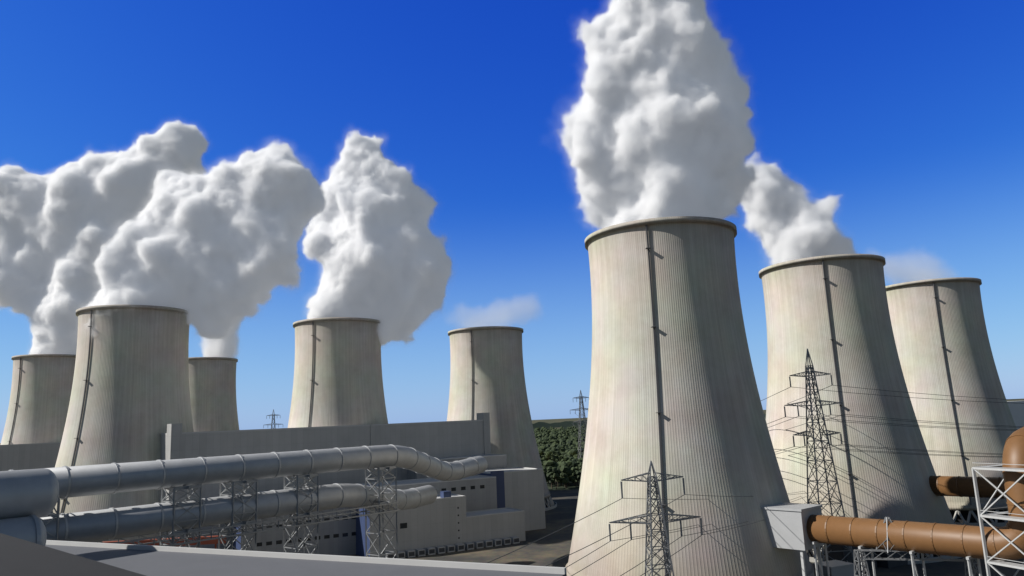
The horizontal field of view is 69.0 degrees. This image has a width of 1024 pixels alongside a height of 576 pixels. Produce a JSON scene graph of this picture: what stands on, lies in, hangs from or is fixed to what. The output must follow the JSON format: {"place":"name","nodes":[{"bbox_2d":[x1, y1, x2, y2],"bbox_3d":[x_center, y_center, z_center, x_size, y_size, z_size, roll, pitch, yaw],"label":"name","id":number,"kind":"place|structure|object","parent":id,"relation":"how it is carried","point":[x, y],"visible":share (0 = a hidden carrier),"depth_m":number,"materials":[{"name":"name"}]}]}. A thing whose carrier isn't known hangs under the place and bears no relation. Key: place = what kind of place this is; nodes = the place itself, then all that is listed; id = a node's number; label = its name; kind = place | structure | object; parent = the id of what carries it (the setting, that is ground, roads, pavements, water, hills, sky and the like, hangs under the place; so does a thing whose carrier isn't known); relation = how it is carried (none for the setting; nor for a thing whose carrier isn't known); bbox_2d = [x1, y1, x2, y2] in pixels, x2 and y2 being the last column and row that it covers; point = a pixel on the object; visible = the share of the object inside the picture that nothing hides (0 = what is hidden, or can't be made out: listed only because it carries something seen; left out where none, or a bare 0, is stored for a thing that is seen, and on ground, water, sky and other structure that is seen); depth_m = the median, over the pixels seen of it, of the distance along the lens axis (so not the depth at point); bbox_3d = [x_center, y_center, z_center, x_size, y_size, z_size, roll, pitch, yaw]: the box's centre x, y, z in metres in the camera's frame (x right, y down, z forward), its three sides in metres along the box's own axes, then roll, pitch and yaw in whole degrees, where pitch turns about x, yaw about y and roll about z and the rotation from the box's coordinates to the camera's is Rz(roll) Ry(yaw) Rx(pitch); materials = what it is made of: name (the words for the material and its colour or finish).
{"place":"outdoors","nodes":[
{"label":"outdoors","id":0,"kind":"place"},
{"bbox_2d":[8,444,487,498],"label":"gas duct","id":1,"kind":"object","parent":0,"point":[89,480],"visible":0.93,"depth_m":207.64,"materials":[{"name":"metal"}]},
{"bbox_2d":[0,533,566,575],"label":"roof","id":2,"kind":"structure","parent":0,"point":[149,560],"depth_m":102.15,"materials":[{"name":"grey concrete"}]},
{"bbox_2d":[0,514,46,545],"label":"gas duct","id":3,"kind":"object","parent":2,"relation":"on","point":[30,528],"visible":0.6,"depth_m":116.85,"materials":[{"name":"metal"}]},
{"bbox_2d":[0,468,58,518],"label":"gas duct","id":4,"kind":"object","parent":3,"relation":"on","point":[25,493],"visible":1,"depth_m":120.24,"materials":[{"name":"metal"}]},
{"bbox_2d":[0,399,1023,443],"bbox_3d":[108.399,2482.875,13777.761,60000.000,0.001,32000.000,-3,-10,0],"label":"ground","id":5,"kind":"structure","parent":0,"point":[549,421],"depth_m":13940.00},
{"bbox_2d":[263,409,280,428],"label":"pylon","id":6,"kind":"object","parent":5,"relation":"on","point":[274,423],"visible":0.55,"depth_m":917.07,"materials":[{"name":"metal"}]},
{"bbox_2d":[532,414,765,429],"bbox_3d":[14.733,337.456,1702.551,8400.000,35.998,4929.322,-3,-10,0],"label":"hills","id":7,"kind":"structure","parent":5,"relation":"on","point":[564,424],"depth_m":4122.56,"materials":[{"name":"green plant"}]},
{"bbox_2d":[0,0,1023,442],"label":"sky","id":8,"kind":"structure","parent":0,"point":[426,170],"materials":[{"name":"blue"}]},
{"bbox_2d":[547,480,579,490],"bbox_3d":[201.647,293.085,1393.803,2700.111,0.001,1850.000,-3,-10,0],"label":"forest floor","id":9,"kind":"structure","parent":0,"point":[570,486],"depth_m":598.24,"materials":[{"name":"green plant"}]},
{"bbox_2d":[534,426,586,462],"bbox_3d":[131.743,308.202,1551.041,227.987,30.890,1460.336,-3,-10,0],"label":"forest","id":10,"kind":"object","parent":9,"relation":"on","point":[556,445],"visible":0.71,"depth_m":1110.90,"materials":[{"name":"green plant"}]},
{"bbox_2d":[540,457,582,489],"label":"forest","id":11,"kind":"object","parent":9,"relation":"on","point":[565,470],"visible":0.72,"depth_m":587.38,"materials":[{"name":"green plant"}]},
{"bbox_2d":[348,489,1023,575],"bbox_3d":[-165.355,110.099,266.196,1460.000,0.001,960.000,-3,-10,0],"label":"ground","id":12,"kind":"structure","parent":0,"point":[551,548],"depth_m":309.85,"materials":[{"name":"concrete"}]},
{"bbox_2d":[0,442,60,470],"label":"hall","id":13,"kind":"structure","parent":12,"relation":"on","point":[27,456],"depth_m":483.89,"materials":[{"name":"grey concrete"}]},
{"bbox_2d":[0,354,75,444],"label":"cooling tower","id":14,"kind":"structure","parent":12,"relation":"on","point":[40,394],"depth_m":509.79,"materials":[{"name":"concrete"}]},
{"bbox_2d":[41,498,59,539],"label":"duct trestle","id":15,"kind":"object","parent":12,"relation":"on","point":[56,515],"visible":0.08,"depth_m":170.75,"materials":[{"name":"metal"}]},
{"bbox_2d":[40,483,436,541],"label":"gas duct","id":16,"kind":"object","parent":15,"relation":"attached to","point":[112,523],"visible":0.81,"depth_m":199.36,"materials":[{"name":"metal"}]},
{"bbox_2d":[52,305,193,542],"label":"cooling tower","id":17,"kind":"structure","parent":12,"relation":"on","point":[130,397],"depth_m":330.82,"materials":[{"name":"concrete"}]},
{"bbox_2d":[104,536,225,548],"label":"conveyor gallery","id":18,"kind":"object","parent":12,"relation":"on","point":[214,541],"visible":0.23,"depth_m":244.18,"materials":[{"name":"paint"}]},
{"bbox_2d":[159,484,201,547],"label":"duct trestle","id":19,"kind":"object","parent":12,"relation":"on","point":[187,498],"visible":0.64,"depth_m":194.02,"materials":[{"name":"metal"}]},
{"bbox_2d":[189,357,238,431],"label":"cooling tower","id":20,"kind":"structure","parent":12,"relation":"on","point":[212,383],"depth_m":579.75,"materials":[{"name":"concrete"}]},
{"bbox_2d":[218,479,257,550],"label":"duct trestle","id":21,"kind":"object","parent":12,"relation":"on","point":[243,492],"visible":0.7,"depth_m":205.74,"materials":[{"name":"metal"}]},
{"bbox_2d":[283,473,318,553],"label":"duct trestle","id":22,"kind":"object","parent":12,"relation":"on","point":[297,528],"visible":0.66,"depth_m":220.32,"materials":[{"name":"metal"}]},
{"bbox_2d":[161,413,490,549],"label":"turbine hall","id":23,"kind":"structure","parent":12,"relation":"on","point":[443,439],"depth_m":362.52,"materials":[{"name":"grey metal"}]},
{"bbox_2d":[288,317,387,427],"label":"cooling tower","id":24,"kind":"structure","parent":12,"relation":"on","point":[338,380],"depth_m":399.89,"materials":[{"name":"concrete"}]},
{"bbox_2d":[233,475,496,555],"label":"service block","id":25,"kind":"structure","parent":12,"relation":"on","point":[338,537],"depth_m":323.62,"materials":[{"name":"grey"}]},
{"bbox_2d":[365,466,397,557],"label":"duct trestle","id":26,"kind":"object","parent":12,"relation":"on","point":[382,501],"visible":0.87,"depth_m":242.19,"materials":[{"name":"metal"}]},
{"bbox_2d":[92,502,400,545],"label":"duct bridge girder","id":27,"kind":"object","parent":26,"relation":"attached to","point":[246,528],"visible":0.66,"depth_m":207.86,"materials":[{"name":"metal"}]},
{"bbox_2d":[356,493,466,557],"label":"service block","id":28,"kind":"structure","parent":12,"relation":"on","point":[439,521],"depth_m":321.02,"materials":[{"name":"grey"}]},
{"bbox_2d":[440,491,450,497],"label":"roof units","id":29,"kind":"object","parent":28,"relation":"on","point":[444,494],"visible":0.21,"depth_m":330.57},
{"bbox_2d":[384,536,519,558],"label":"cooler units","id":30,"kind":"object","parent":12,"relation":"on","point":[457,547],"visible":0.95,"depth_m":322.04},
{"bbox_2d":[408,454,506,478],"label":"service block","id":31,"kind":"structure","parent":12,"relation":"on","point":[495,461],"depth_m":399.74,"materials":[{"name":"grey concrete"}]},
{"bbox_2d":[466,507,525,541],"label":"service block","id":32,"kind":"structure","parent":12,"relation":"on","point":[491,524],"depth_m":337.48,"materials":[{"name":"grey concrete"}]},
{"bbox_2d":[447,326,556,510],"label":"cooling tower","id":33,"kind":"structure","parent":12,"relation":"on","point":[486,370],"depth_m":465.35,"materials":[{"name":"concrete"}]},
{"bbox_2d":[477,467,545,530],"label":"service block","id":34,"kind":"structure","parent":12,"relation":"on","point":[520,488],"depth_m":374.50,"materials":[{"name":"grey concrete"}]},
{"bbox_2d":[572,390,588,457],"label":"pylon","id":35,"kind":"object","parent":12,"relation":"on","point":[583,411],"visible":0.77,"depth_m":708.43,"materials":[{"name":"metal"}]},
{"bbox_2d":[609,461,702,575],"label":"pylon","id":36,"kind":"object","parent":12,"relation":"on","point":[650,520],"visible":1,"depth_m":165.55,"materials":[{"name":"metal"}]},
{"bbox_2d":[487,385,1023,575],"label":"power lines","id":37,"kind":"object","parent":36,"relation":"attached to","point":[789,455],"visible":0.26,"depth_m":259.64,"materials":[{"name":"metal"}]},
{"bbox_2d":[565,216,814,575],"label":"cooling tower","id":38,"kind":"structure","parent":12,"relation":"on","point":[673,388],"depth_m":217.82,"materials":[{"name":"concrete"}]},
{"bbox_2d":[806,427,1023,560],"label":"pipe","id":39,"kind":"object","parent":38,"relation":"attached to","point":[944,539],"visible":0.87,"depth_m":174.92,"materials":[{"name":"orange metal"}]},
{"bbox_2d":[761,502,823,575],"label":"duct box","id":40,"kind":"object","parent":12,"relation":"on","point":[786,523],"visible":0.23,"depth_m":201.73,"materials":[{"name":"metal"}]},
{"bbox_2d":[784,349,856,573],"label":"transmission tower","id":41,"kind":"structure","parent":12,"relation":"on","point":[807,384],"depth_m":256.53,"materials":[{"name":"metal"}]},
{"bbox_2d":[812,560,853,575],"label":"switchgear box","id":42,"kind":"object","parent":12,"relation":"on","point":[839,568],"visible":0.79,"depth_m":220.61,"materials":[{"name":"grey metal"}]},
{"bbox_2d":[827,544,876,570],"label":"steel framework","id":43,"kind":"object","parent":12,"relation":"on","point":[841,554],"visible":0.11,"depth_m":251.46,"materials":[{"name":"grey metal"}]},
{"bbox_2d":[759,254,961,563],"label":"cooling tower","id":44,"kind":"structure","parent":12,"relation":"on","point":[831,313],"depth_m":286.07,"materials":[{"name":"concrete"}]},
{"bbox_2d":[929,476,1005,498],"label":"pipe","id":45,"kind":"object","parent":44,"relation":"attached to","point":[959,486],"visible":0.75,"depth_m":267.56,"materials":[{"name":"orange metal"}]},
{"bbox_2d":[875,550,909,567],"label":"silencer box","id":46,"kind":"object","parent":12,"relation":"on","point":[888,563],"visible":0.14,"depth_m":254.14,"materials":[{"name":"grey metal"}]},
{"bbox_2d":[812,541,981,575],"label":"pipe supports","id":47,"kind":"object","parent":12,"relation":"on","point":[914,568],"visible":0.55,"depth_m":187.76,"materials":[{"name":"metal"}]},
{"bbox_2d":[854,517,978,575],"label":"substation gantry","id":48,"kind":"object","parent":12,"relation":"on","point":[863,558],"visible":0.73,"depth_m":184.50,"materials":[{"name":"metal"}]},
{"bbox_2d":[886,277,1016,526],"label":"cooling tower","id":49,"kind":"structure","parent":12,"relation":"on","point":[942,342],"depth_m":353.06,"materials":[{"name":"concrete"}]},
{"bbox_2d":[971,460,1023,575],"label":"steel riser frame","id":50,"kind":"object","parent":12,"relation":"on","point":[988,561],"visible":0.7,"depth_m":166.42,"materials":[{"name":"grey metal"}]},
{"bbox_2d":[1007,401,1023,429],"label":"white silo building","id":51,"kind":"structure","parent":0,"point":[1016,408],"depth_m":395.63,"materials":[{"name":"grey metal"}]}
]}

